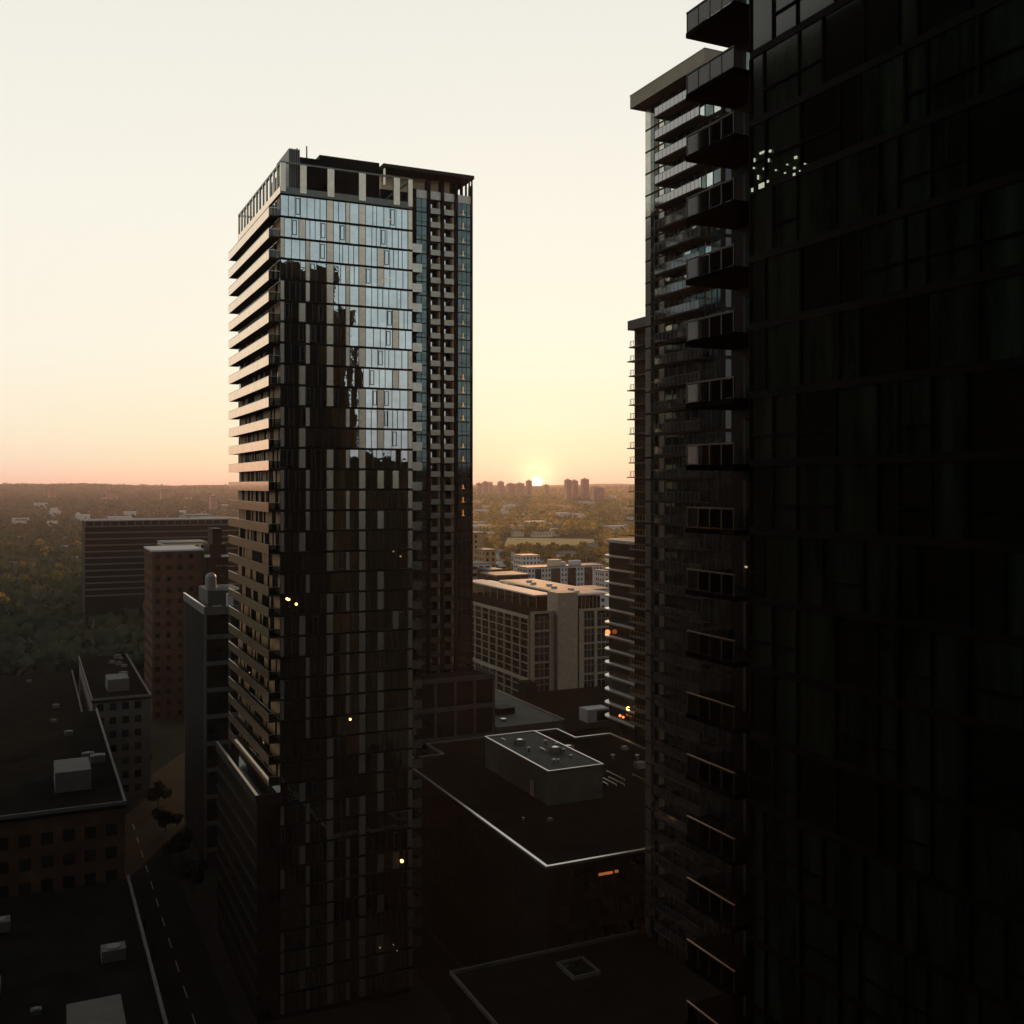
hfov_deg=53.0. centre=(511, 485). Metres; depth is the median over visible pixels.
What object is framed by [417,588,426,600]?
window
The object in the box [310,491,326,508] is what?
window
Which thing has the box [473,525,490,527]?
shed
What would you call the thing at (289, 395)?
window
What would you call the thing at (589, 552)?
leafy tree
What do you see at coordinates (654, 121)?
corner window
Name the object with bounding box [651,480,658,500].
corner window
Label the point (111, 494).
apartment tower
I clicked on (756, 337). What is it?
window
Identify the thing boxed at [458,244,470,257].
window
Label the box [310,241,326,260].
window
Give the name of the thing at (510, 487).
apartment tower
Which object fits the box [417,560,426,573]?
window
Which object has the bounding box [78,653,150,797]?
corner street block
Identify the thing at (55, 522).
shed
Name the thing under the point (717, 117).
window
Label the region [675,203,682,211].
window
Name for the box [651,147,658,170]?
corner window
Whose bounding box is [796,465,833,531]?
window
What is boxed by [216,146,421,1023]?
glass tower
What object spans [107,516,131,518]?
shed
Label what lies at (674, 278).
window
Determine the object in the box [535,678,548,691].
window
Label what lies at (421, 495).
window
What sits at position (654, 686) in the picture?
corner window
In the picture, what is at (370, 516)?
window
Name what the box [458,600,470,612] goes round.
window
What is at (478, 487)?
apartment tower
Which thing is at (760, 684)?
window
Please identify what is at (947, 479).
window
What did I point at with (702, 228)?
window
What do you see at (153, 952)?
street tree
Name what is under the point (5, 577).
leafy tree
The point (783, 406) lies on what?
window
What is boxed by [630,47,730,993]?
building
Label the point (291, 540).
window
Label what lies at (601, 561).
leafy tree
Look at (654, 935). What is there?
corner window
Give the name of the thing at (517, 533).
house
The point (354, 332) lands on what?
window
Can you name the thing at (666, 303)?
window
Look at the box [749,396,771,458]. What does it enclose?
window
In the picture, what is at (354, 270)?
window
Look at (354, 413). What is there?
window
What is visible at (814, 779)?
window
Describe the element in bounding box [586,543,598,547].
house
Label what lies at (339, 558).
window
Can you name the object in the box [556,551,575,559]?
house
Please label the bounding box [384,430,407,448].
window
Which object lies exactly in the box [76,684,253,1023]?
pavement
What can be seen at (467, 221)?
window
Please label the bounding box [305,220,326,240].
window
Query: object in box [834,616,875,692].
window
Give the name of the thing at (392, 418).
window
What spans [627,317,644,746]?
slim tower
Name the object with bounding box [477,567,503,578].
brown lowrise
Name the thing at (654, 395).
corner window
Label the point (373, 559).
window
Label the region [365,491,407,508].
window
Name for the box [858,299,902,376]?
window
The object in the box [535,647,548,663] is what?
window
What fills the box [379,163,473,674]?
finned tower
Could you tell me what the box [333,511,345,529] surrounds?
window
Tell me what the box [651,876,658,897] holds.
corner window
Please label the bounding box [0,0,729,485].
sky
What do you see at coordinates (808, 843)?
window
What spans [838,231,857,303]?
window
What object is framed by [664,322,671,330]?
window
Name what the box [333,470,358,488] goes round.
window
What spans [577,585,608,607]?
white building
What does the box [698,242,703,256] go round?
window
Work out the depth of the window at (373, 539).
150.67 m
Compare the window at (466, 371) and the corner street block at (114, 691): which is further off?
the corner street block at (114, 691)
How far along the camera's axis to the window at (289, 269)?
144.76 m
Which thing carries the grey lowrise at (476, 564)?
on the ground
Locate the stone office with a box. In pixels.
[473,579,608,694]
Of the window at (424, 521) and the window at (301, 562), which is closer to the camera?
the window at (301, 562)
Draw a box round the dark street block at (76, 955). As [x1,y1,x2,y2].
[0,875,167,1023]
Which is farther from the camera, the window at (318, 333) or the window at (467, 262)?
the window at (467, 262)
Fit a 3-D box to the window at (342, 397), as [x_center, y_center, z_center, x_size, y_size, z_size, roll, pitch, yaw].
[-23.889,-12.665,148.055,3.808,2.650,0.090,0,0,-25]
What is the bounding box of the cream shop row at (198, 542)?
[157,539,206,553]
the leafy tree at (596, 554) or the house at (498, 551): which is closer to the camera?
the leafy tree at (596, 554)
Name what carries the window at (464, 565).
in the finned tower at (442, 222)
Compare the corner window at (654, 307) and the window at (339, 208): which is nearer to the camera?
the corner window at (654, 307)
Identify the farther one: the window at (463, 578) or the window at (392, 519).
the window at (463, 578)
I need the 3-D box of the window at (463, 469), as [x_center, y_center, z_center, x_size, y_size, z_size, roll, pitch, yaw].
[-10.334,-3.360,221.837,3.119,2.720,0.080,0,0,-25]
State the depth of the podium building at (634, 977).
123.18 m
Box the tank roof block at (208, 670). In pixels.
[183,572,238,869]
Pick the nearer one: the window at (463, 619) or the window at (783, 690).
the window at (783, 690)
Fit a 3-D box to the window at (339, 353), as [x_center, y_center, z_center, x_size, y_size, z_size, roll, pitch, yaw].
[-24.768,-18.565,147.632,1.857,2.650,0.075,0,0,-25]
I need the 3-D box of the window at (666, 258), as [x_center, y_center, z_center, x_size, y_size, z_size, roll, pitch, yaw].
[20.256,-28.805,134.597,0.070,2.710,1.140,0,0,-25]
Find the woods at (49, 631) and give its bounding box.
[0,540,144,678]
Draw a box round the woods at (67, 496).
[0,482,238,553]
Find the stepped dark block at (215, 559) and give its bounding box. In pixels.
[203,528,227,584]
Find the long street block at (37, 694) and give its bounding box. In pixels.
[0,670,82,718]
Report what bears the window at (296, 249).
in the glass tower at (317, 844)
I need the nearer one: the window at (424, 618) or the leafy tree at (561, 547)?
the window at (424, 618)
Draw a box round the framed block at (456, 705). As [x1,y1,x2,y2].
[412,662,494,756]
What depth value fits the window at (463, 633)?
221.92 m
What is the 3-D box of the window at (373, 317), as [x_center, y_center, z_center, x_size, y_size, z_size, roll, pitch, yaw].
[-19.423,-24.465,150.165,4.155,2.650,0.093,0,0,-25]
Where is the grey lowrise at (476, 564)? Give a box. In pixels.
[473,561,491,579]
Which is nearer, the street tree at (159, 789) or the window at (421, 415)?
the window at (421, 415)
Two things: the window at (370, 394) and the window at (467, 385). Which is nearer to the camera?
the window at (370, 394)
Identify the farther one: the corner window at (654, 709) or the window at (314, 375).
the window at (314, 375)
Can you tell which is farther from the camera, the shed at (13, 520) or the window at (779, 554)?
the shed at (13, 520)
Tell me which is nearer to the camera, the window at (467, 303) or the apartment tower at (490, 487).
the window at (467, 303)
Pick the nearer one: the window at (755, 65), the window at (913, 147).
the window at (913, 147)
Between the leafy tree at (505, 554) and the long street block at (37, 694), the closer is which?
the long street block at (37, 694)
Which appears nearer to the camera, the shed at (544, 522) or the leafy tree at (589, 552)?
the leafy tree at (589, 552)
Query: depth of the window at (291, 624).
144.65 m
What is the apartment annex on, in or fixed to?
on the ground
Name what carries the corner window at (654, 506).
in the building at (674, 489)
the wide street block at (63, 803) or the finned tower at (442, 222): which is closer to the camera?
the wide street block at (63, 803)
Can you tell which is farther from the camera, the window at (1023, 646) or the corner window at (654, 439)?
the corner window at (654, 439)
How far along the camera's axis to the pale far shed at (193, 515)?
762.87 m
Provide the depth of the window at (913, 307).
36.48 m
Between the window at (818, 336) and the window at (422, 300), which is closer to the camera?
the window at (818, 336)
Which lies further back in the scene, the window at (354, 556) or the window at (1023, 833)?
the window at (354, 556)
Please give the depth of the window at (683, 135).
131.67 m
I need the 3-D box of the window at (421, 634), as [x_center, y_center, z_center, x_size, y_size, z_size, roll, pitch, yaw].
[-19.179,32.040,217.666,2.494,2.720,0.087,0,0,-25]
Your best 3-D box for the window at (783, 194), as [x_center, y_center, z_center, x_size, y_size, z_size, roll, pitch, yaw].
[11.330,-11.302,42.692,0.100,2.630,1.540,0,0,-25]
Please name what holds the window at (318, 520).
in the glass tower at (317, 844)
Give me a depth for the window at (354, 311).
148.62 m
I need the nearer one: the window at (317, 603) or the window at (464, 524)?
the window at (317, 603)
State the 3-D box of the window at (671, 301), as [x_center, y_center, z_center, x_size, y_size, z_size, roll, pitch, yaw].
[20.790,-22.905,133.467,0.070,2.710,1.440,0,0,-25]
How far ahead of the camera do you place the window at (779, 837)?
43.03 m
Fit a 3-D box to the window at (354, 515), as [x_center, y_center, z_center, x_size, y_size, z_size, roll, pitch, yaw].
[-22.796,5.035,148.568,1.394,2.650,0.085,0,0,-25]
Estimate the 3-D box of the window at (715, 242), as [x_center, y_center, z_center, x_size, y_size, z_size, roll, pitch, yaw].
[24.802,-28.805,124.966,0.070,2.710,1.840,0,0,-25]
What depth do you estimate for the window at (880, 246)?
37.94 m
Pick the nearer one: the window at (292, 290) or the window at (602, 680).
the window at (292, 290)
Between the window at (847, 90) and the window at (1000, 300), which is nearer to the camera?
the window at (1000, 300)
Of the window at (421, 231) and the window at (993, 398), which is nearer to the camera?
the window at (993, 398)
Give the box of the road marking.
[133,825,195,1023]
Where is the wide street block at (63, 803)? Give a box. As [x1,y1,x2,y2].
[0,708,126,897]
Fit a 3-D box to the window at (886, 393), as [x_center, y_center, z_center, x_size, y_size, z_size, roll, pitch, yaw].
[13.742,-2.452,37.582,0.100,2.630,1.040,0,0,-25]
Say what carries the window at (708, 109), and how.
in the building at (674, 489)
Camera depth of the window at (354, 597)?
148.59 m
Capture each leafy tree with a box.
[0,573,11,582]
[0,592,9,600]
[8,576,30,585]
[34,539,43,544]
[51,570,65,581]
[485,541,494,546]
[490,538,501,546]
[499,544,513,551]
[499,551,511,558]
[503,558,511,568]
[505,563,512,570]
[514,545,524,553]
[520,547,532,552]
[535,542,544,547]
[543,544,555,550]
[544,555,555,561]
[555,545,570,551]
[561,553,576,560]
[573,549,587,559]
[576,544,590,550]
[580,554,598,562]
[586,549,595,555]
[591,552,608,560]
[596,540,603,546]
[596,558,606,563]
[599,548,608,558]
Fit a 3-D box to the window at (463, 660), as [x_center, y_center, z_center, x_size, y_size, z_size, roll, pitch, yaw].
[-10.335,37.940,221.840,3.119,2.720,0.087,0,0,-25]
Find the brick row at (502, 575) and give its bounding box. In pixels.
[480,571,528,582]
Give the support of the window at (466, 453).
in the finned tower at (442, 222)
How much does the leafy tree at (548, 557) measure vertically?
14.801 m
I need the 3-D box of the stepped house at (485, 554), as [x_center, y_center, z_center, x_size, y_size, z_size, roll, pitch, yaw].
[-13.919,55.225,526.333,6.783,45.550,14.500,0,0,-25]
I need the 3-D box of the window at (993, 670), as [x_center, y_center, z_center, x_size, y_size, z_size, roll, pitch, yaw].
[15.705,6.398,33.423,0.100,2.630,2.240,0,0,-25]
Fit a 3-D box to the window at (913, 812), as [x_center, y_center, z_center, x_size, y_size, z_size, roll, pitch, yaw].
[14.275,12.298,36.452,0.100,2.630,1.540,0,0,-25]
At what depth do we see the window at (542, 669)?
281.49 m
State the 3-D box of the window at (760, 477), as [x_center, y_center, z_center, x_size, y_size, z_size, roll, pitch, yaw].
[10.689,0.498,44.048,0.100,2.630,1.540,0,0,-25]
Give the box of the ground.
[1,483,633,1023]
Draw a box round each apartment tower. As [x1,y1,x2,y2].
[48,486,54,497]
[106,489,117,500]
[160,487,168,498]
[209,494,216,513]
[476,482,481,494]
[482,481,488,493]
[489,481,492,493]
[497,481,503,494]
[506,483,514,493]
[515,482,524,493]
[526,480,531,496]
[543,484,548,493]
[564,479,571,499]
[572,479,577,498]
[580,478,588,498]
[591,486,603,499]
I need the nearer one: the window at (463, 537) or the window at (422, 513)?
the window at (422, 513)
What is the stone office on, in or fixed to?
on the ground
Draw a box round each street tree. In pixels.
[139,913,147,927]
[147,779,172,805]
[148,947,156,967]
[151,805,183,832]
[160,830,192,860]
[175,856,207,892]
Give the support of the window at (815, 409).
in the dark tower at (868, 846)
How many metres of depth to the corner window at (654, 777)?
137.25 m
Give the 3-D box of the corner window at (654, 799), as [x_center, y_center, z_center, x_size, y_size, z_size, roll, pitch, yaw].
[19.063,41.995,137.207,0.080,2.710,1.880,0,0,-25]
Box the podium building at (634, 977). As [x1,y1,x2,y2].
[449,930,721,1023]
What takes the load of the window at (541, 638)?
in the stone office
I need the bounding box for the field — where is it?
[505,538,593,545]
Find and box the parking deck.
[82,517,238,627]
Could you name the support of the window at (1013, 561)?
in the dark tower at (868, 846)
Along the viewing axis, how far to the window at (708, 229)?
126.29 m
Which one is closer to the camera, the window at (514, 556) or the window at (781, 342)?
the window at (781, 342)
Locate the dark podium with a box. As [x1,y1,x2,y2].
[511,679,608,736]
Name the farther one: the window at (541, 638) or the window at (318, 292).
the window at (541, 638)
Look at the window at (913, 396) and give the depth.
36.53 m
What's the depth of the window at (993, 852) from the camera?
33.47 m
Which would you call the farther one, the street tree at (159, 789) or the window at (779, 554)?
the street tree at (159, 789)
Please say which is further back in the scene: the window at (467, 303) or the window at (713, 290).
the window at (467, 303)
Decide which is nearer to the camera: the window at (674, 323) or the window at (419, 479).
the window at (674, 323)
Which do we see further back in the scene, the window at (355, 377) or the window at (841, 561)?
the window at (355, 377)
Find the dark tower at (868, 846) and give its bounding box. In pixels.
[686,0,1023,1023]
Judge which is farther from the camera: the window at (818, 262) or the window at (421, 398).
the window at (421, 398)
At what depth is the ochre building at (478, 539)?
561.03 m
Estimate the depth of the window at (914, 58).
36.48 m
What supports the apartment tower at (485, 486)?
on the ground
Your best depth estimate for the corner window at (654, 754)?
137.25 m
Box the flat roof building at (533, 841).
[412,728,644,966]
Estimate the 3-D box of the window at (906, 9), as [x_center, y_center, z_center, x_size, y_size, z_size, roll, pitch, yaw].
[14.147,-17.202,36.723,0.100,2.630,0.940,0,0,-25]
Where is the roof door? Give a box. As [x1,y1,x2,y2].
[530,779,533,796]
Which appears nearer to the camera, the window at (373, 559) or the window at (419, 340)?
the window at (373, 559)
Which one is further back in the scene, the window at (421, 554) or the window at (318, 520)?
the window at (421, 554)
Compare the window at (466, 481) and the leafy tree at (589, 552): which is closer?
the window at (466, 481)
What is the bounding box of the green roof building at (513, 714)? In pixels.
[495,689,564,734]
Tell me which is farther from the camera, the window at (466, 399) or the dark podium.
the dark podium
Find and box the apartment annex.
[593,569,608,587]
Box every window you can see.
[0,823,116,897]
[82,521,224,525]
[97,701,140,791]
[148,552,192,716]
[280,195,326,219]
[280,259,305,279]
[280,386,298,404]
[280,449,298,467]
[280,553,326,572]
[280,594,326,614]
[280,610,407,1013]
[284,218,298,237]
[284,239,305,258]
[284,281,305,300]
[284,302,298,320]
[284,323,305,342]
[284,344,305,363]
[284,365,298,383]
[284,407,305,425]
[284,428,298,446]
[284,470,305,488]
[284,491,305,509]
[284,512,305,530]
[284,533,298,551]
[284,574,305,593]
[284,616,298,635]
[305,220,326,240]
[305,303,326,322]
[305,366,326,384]
[305,387,326,405]
[305,428,358,447]
[305,449,326,467]
[305,532,326,550]
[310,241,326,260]
[310,262,326,281]
[310,283,326,302]
[310,325,326,343]
[310,345,326,364]
[310,408,345,426]
[310,470,326,488]
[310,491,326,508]
[310,511,326,529]
[310,572,358,592]
[333,201,345,221]
[333,223,345,242]
[333,244,358,263]
[333,264,345,283]
[333,285,345,303]
[333,305,345,324]
[333,326,345,344]
[333,347,345,365]
[333,367,392,387]
[333,388,358,406]
[333,450,345,467]
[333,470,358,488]
[333,491,345,508]
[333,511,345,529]
[333,531,358,549]
[333,552,345,570]
[333,593,345,611]
[350,203,358,223]
[350,225,358,243]
[350,266,358,284]
[350,286,358,304]
[350,307,358,325]
[350,327,358,345]
[350,348,358,365]
[350,409,358,426]
[350,450,358,467]
[350,491,358,508]
[350,511,358,528]
[350,552,358,569]
[350,593,358,610]
[365,205,407,228]
[365,227,407,248]
[365,247,376,265]
[365,267,376,285]
[365,288,407,308]
[365,308,392,327]
[365,328,392,347]
[365,348,407,368]
[365,389,376,407]
[365,409,376,427]
[365,430,376,447]
[365,450,407,468]
[365,470,376,488]
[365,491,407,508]
[365,511,376,528]
[365,530,407,549]
[365,550,407,569]
[365,572,376,589]
[365,592,376,609]
[384,249,407,268]
[384,269,407,288]
[384,390,407,408]
[384,410,407,428]
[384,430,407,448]
[384,470,392,488]
[384,511,407,528]
[384,570,411,588]
[384,590,407,608]
[399,311,411,328]
[399,331,411,348]
[399,371,407,388]
[399,471,407,488]
[412,779,644,964]
[417,198,426,211]
[417,212,426,225]
[417,226,426,239]
[417,240,426,253]
[417,254,426,267]
[417,268,426,280]
[417,282,426,294]
[417,296,426,308]
[417,310,426,322]
[417,324,426,336]
[417,338,426,350]
[417,352,426,364]
[417,366,426,378]
[417,379,426,392]
[417,393,426,406]
[417,407,426,419]
[417,421,426,433]
[417,435,426,447]
[417,449,426,461]
[417,463,426,475]
[417,477,426,489]
[417,491,426,503]
[417,505,426,517]
[417,519,426,531]
[417,533,426,545]
[417,547,426,559]
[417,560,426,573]
[417,574,426,586]
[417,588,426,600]
[417,602,426,614]
[417,616,426,628]
[417,630,426,642]
[417,644,426,656]
[417,658,426,670]
[458,203,470,216]
[458,217,470,230]
[458,231,470,244]
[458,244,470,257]
[458,258,470,271]
[458,272,470,284]
[458,285,470,298]
[458,299,470,312]
[458,313,470,325]
[458,327,470,339]
[458,340,470,353]
[458,354,470,366]
[458,368,470,380]
[458,381,470,393]
[458,395,470,407]
[458,409,470,421]
[458,422,470,434]
[458,436,470,448]
[458,450,470,462]
[458,464,470,475]
[458,477,470,489]
[458,491,470,503]
[458,505,470,516]
[458,518,470,530]
[458,532,470,544]
[458,545,470,557]
[458,559,470,571]
[458,573,470,585]
[458,586,470,598]
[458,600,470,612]
[458,614,470,626]
[458,627,470,639]
[458,641,470,653]
[458,654,470,667]
[473,566,489,576]
[475,551,493,566]
[483,576,524,581]
[514,556,538,571]
[518,567,601,585]
[535,616,548,631]
[535,631,548,647]
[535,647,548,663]
[535,663,548,679]
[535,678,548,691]
[584,613,593,628]
[584,628,593,643]
[584,644,593,659]
[584,659,593,674]
[584,674,593,686]
[596,572,607,586]
[597,612,608,627]
[597,627,608,642]
[597,643,608,658]
[597,658,608,673]
[597,673,608,685]
[651,103,658,126]
[651,125,658,148]
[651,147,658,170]
[651,169,658,192]
[651,191,658,214]
[651,214,658,236]
[651,236,658,258]
[651,258,658,280]
[651,280,658,302]
[651,303,658,324]
[651,325,658,346]
[651,347,658,368]
[651,369,658,390]
[651,392,658,412]
[651,414,658,434]
[651,436,658,456]
[651,458,658,478]
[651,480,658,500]
[651,503,658,522]
[651,524,658,544]
[651,546,658,566]
[651,568,658,588]
[651,590,658,610]
[651,612,658,632]
[651,634,658,654]
[651,656,658,676]
[651,678,658,699]
[651,700,658,721]
[651,722,658,743]
[651,744,658,765]
[651,766,658,787]
[651,788,658,809]
[651,810,658,831]
[651,832,658,853]
[651,854,658,875]
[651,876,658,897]
[651,898,658,920]
[651,920,658,945]
[664,140,671,147]
[664,163,671,170]
[664,186,669,193]
[664,232,668,239]
[664,255,668,262]
[664,277,669,284]
[664,300,668,307]
[664,309,720,990]
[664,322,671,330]
[669,207,674,214]
[669,252,674,260]
[669,298,674,306]
[670,274,677,283]
[672,320,677,328]
[673,228,677,235]
[675,181,680,188]
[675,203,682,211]
[675,250,682,258]
[675,296,682,304]
[677,133,684,140]
[678,226,684,233]
[678,273,682,280]
[681,178,686,185]
[683,247,690,255]
[683,271,686,279]
[683,294,688,302]
[685,224,690,231]
[687,175,693,182]
[689,292,695,300]
[691,244,697,252]
[694,172,699,179]
[696,290,703,307]
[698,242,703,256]
[699,103,703,114]
[700,170,705,187]
[700,226,705,235]
[704,104,712,117]
[704,239,710,255]
[704,288,710,309]
[706,166,712,187]
[706,226,711,237]
[710,115,718,122]
[711,236,720,253]
[711,288,716,308]
[712,227,720,236]
[713,106,720,114]
[713,166,720,185]
[717,289,720,307]
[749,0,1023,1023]
[749,54,761,120]
[749,122,763,187]
[749,187,771,255]
[749,259,763,323]
[749,328,763,391]
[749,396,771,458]
[749,466,771,527]
[749,534,761,595]
[749,602,771,667]
[749,670,771,736]
[749,738,771,806]
[749,805,761,870]
[762,33,796,113]
[762,535,796,601]
[762,811,796,889]
[764,104,798,181]
[764,249,798,319]
[764,321,798,389]
[772,178,795,248]
[772,394,795,457]
[772,466,795,529]
[772,606,795,673]
[772,676,795,744]
[772,746,795,816]
[796,163,833,240]
[796,389,833,457]
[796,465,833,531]
[796,610,833,682]
[796,682,833,757]
[796,754,833,833]
[797,19,820,95]
[797,538,820,604]
[797,827,821,901]
[799,85,837,167]
[799,237,837,312]
[799,313,837,384]
[821,0,861,83]
[821,539,861,611]
[821,838,862,923]
[834,146,875,228]
[834,384,875,455]
[834,463,875,533]
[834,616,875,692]
[834,692,875,772]
[834,767,875,851]
[838,75,857,151]
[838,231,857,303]
[838,308,857,379]
[858,53,902,142]
[858,217,902,298]
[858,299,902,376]
[862,0,896,62]
[862,542,896,616]
[876,137,896,215]
[876,381,896,454]
[876,463,896,534]
[876,623,896,697]
[876,702,896,779]
[876,782,896,860]
[897,0,915,45]
[897,124,929,208]
[897,378,929,453]
[897,462,929,536]
[897,544,915,619]
[897,626,929,705]
[897,708,929,790]
[897,789,929,874]
[903,42,924,124]
[903,210,924,288]
[903,294,924,371]
[916,0,967,35]
[916,546,967,627]
[925,16,977,115]
[925,194,977,283]
[925,283,977,368]
[930,110,964,198]
[930,373,965,452]
[930,461,964,538]
[930,631,964,714]
[930,716,964,802]
[930,801,964,889]
[965,87,1022,186]
[965,366,1022,450]
[965,460,1022,542]
[965,637,1022,728]
[965,725,1022,821]
[965,813,1022,914]
[968,0,986,9]
[968,549,1003,632]
[978,0,1023,93]
[978,180,1023,272]
[978,273,1023,361]
[1004,552,1023,635]
[1023,85,1023,168]
[1023,366,1023,448]
[1023,460,1023,542]
[1023,646,1023,729]
[1023,740,1023,823]
[1023,833,1023,916]
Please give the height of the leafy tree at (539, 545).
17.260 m
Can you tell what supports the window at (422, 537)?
in the finned tower at (442, 222)
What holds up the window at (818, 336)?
in the dark tower at (868, 846)
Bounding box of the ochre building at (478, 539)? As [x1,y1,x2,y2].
[473,531,484,560]
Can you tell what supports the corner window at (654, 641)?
in the building at (674, 489)
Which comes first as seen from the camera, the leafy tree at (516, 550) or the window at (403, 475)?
the window at (403, 475)
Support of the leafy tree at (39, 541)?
on the ground
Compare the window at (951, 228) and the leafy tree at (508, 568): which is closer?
the window at (951, 228)
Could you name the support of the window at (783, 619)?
in the dark tower at (868, 846)
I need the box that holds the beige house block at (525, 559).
[513,554,539,571]
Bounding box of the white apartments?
[516,559,603,585]
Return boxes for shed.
[11,518,28,523]
[34,503,47,508]
[47,521,57,530]
[49,510,60,516]
[75,514,89,520]
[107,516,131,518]
[124,511,135,515]
[180,514,212,517]
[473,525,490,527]
[503,505,514,509]
[523,521,545,523]
[555,512,569,516]
[603,525,625,529]
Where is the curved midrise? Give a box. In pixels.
[605,538,633,742]
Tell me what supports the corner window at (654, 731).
in the building at (674, 489)
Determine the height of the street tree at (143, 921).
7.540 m
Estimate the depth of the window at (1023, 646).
32.40 m
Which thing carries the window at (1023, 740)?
in the dark tower at (868, 846)
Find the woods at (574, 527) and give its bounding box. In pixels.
[473,485,633,560]
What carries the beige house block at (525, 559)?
on the ground
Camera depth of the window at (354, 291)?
148.62 m
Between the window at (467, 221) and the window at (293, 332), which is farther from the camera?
the window at (467, 221)
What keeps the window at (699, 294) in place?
in the building at (674, 489)
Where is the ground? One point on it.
(417, 1003)
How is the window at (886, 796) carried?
in the dark tower at (868, 846)
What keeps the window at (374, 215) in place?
in the glass tower at (317, 844)
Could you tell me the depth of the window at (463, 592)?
221.92 m
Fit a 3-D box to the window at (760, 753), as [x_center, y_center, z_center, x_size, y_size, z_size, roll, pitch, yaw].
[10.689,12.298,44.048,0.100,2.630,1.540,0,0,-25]
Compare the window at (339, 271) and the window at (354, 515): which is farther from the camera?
the window at (354, 515)
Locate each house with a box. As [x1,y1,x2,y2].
[16,518,26,522]
[57,541,71,546]
[473,548,496,567]
[496,549,505,559]
[496,561,512,570]
[511,529,523,536]
[549,528,559,535]
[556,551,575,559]
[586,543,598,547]
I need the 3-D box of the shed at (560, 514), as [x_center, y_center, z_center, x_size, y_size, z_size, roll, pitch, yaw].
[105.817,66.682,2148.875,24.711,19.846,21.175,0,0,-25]
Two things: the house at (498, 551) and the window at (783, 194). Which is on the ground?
the house at (498, 551)
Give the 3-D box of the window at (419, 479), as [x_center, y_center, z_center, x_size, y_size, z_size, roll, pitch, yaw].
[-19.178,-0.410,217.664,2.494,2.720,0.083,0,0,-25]
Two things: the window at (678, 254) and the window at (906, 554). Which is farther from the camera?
the window at (678, 254)
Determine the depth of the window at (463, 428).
221.92 m
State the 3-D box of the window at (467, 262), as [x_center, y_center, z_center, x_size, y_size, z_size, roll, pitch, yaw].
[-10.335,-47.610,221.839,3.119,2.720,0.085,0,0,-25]
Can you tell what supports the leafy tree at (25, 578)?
on the ground
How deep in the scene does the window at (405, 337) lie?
151.85 m
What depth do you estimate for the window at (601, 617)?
289.72 m
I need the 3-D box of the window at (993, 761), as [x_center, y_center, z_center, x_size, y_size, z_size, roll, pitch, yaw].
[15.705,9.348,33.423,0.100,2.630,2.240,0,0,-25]
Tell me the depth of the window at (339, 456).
147.65 m
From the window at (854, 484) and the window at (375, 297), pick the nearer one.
the window at (854, 484)
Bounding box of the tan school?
[530,532,552,536]
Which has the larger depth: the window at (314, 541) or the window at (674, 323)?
the window at (314, 541)
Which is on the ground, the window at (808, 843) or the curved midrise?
the curved midrise
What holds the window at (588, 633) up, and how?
in the stone office
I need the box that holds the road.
[125,802,234,1023]
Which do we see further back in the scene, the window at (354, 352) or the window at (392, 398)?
the window at (392, 398)
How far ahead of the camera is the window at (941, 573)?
35.37 m
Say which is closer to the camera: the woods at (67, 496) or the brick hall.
the brick hall
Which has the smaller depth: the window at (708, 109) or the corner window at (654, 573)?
the window at (708, 109)
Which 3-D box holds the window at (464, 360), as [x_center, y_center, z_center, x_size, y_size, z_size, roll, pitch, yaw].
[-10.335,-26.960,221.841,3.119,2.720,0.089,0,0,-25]
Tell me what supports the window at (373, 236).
in the glass tower at (317, 844)
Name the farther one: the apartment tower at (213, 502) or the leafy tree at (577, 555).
the apartment tower at (213, 502)
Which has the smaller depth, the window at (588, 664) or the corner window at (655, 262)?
the corner window at (655, 262)
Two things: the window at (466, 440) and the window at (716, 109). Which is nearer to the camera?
the window at (716, 109)
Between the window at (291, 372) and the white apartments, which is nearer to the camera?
the window at (291, 372)
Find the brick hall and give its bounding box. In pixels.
[144,545,203,720]
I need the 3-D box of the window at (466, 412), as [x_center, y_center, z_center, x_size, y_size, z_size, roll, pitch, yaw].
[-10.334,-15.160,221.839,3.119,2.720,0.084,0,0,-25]
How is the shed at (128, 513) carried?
on the ground
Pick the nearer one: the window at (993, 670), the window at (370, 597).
the window at (993, 670)
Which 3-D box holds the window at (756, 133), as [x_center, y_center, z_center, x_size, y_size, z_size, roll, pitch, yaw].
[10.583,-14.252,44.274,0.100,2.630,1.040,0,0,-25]
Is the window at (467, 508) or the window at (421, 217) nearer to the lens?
the window at (421, 217)
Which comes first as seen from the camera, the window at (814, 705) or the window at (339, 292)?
the window at (814, 705)
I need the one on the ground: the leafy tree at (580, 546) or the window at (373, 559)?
the leafy tree at (580, 546)
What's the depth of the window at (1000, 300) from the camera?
33.23 m
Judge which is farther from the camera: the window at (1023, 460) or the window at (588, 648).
the window at (588, 648)
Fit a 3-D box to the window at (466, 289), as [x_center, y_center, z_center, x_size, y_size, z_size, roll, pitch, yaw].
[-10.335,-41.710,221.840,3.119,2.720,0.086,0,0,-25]
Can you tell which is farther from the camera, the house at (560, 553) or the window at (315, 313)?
the house at (560, 553)
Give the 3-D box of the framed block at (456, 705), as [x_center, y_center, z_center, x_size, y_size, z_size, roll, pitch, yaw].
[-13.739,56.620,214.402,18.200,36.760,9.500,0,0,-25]
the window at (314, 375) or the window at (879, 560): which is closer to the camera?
the window at (879, 560)
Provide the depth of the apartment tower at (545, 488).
4993.18 m

